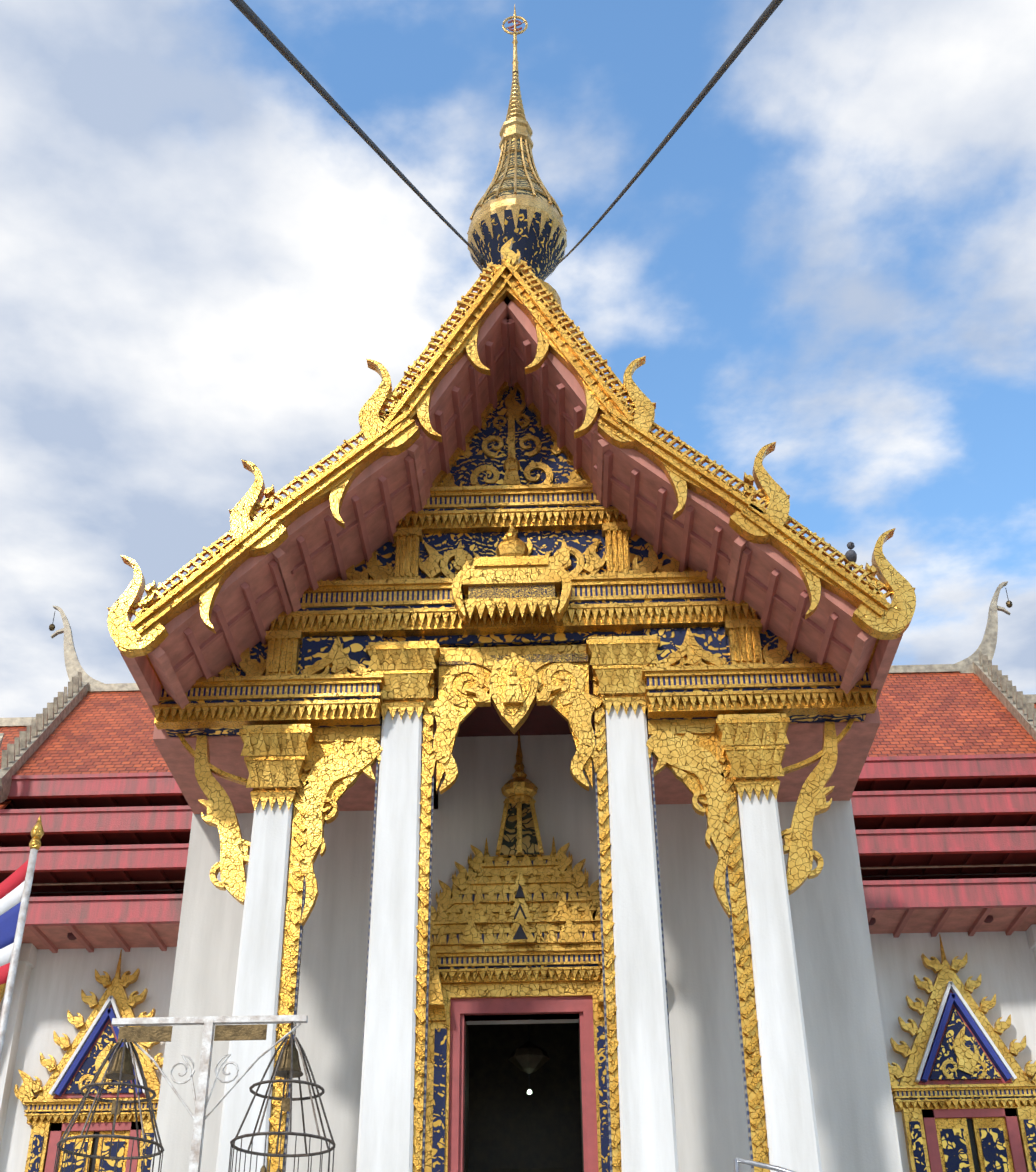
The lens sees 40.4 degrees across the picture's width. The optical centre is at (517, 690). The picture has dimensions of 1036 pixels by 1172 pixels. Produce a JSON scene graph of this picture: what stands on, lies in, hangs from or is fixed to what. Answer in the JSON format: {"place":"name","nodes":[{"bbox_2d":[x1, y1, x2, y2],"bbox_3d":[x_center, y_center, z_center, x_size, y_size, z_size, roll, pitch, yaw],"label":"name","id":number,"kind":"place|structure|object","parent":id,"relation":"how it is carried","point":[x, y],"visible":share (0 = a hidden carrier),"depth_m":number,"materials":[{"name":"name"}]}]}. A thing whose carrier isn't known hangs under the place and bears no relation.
{"place":"outdoors","nodes":[
{"label":"outdoors","id":0,"kind":"place"},
{"bbox_2d":[0,0,1035,717],"label":"sky","id":1,"kind":"structure","parent":0,"point":[830,260],"materials":[{"name":"blue"}]},
{"bbox_2d":[508,1024,549,1094],"bbox_3d":[0.145,4.560,18.915,0.557,1.717,0.486,-1,-30,1],"label":"door lamp","id":2,"kind":"object","parent":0,"point":[529,1057],"visible":0.96,"depth_m":18.59,"materials":[{"name":"black metal"}]},
{"label":"ground","id":3,"kind":"structure","parent":0,"visible":0},
{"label":"terrace","id":4,"kind":"structure","parent":3,"relation":"on","visible":0},
{"bbox_2d":[0,815,43,1062],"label":"thai flag","id":5,"kind":"object","parent":4,"relation":"on","point":[15,888],"visible":1,"depth_m":9.06,"materials":[{"name":"multicoloured fabric"}]},
{"bbox_2d":[53,1015,335,1171],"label":"lamp post","id":6,"kind":"object","parent":4,"relation":"on","point":[154,1029],"visible":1,"depth_m":8.48,"materials":[{"name":"white metal"}]},
{"bbox_2d":[0,924,1035,1171],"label":"wall","id":7,"kind":"structure","parent":4,"relation":"on","point":[958,1014],"depth_m":21.00,"materials":[{"name":"white paint"}]},
{"bbox_2d":[0,581,1035,952],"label":"wing roofs","id":8,"kind":"structure","parent":7,"relation":"on","point":[944,805],"depth_m":22.56,"materials":[{"name":"tile"}]},
{"bbox_2d":[216,705,821,1171],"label":"columns","id":9,"kind":"structure","parent":4,"relation":"on","point":[646,1111],"depth_m":15.49,"materials":[{"name":"white paint"}]},
{"bbox_2d":[177,635,854,1171],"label":"arch frames","id":10,"kind":"structure","parent":9,"relation":"attached to","point":[713,765],"depth_m":16.72,"materials":[{"name":"gold metal"}]},
{"bbox_2d":[150,734,902,1171],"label":"wall","id":11,"kind":"structure","parent":4,"relation":"on","point":[502,1118],"depth_m":18.07,"materials":[{"name":"white paint"}]},
{"bbox_2d":[107,238,915,717],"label":"porch roof","id":12,"kind":"structure","parent":11,"relation":"on","point":[239,592],"depth_m":17.20,"materials":[{"name":"tile"}]},
{"bbox_2d":[230,0,782,267],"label":"cables","id":13,"kind":"object","parent":12,"relation":"attached to","point":[253,18],"visible":1,"depth_m":5.96,"materials":[{"name":"black metal"}]},
{"bbox_2d":[152,382,880,813],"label":"pediment","id":14,"kind":"structure","parent":12,"relation":"attached to","point":[512,532],"depth_m":17.64,"materials":[{"name":"metal"}]},
{"bbox_2d":[467,5,581,352],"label":"spire","id":15,"kind":"structure","parent":12,"relation":"on","point":[517,204],"depth_m":26.37,"materials":[{"name":"gold metal"}]},
{"bbox_2d":[844,542,856,569],"bbox_3d":[3.853,-1.516,16.358,0.148,0.308,0.410,-1,-30,1],"label":"pigeon","id":16,"kind":"object","parent":12,"relation":"on","point":[850,555],"visible":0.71,"depth_m":16.25,"materials":[{"name":"grey"}]},
{"bbox_2d":[425,731,609,1171],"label":"door surround","id":17,"kind":"object","parent":11,"relation":"attached to","point":[518,916],"visible":0.67,"depth_m":17.85,"materials":[{"name":"gold metal"}]},
{"bbox_2d":[734,1157,795,1171],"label":"railing","id":18,"kind":"object","parent":4,"relation":"on","point":[737,1160],"visible":1,"depth_m":11.22,"materials":[{"name":"metal"}]}
]}

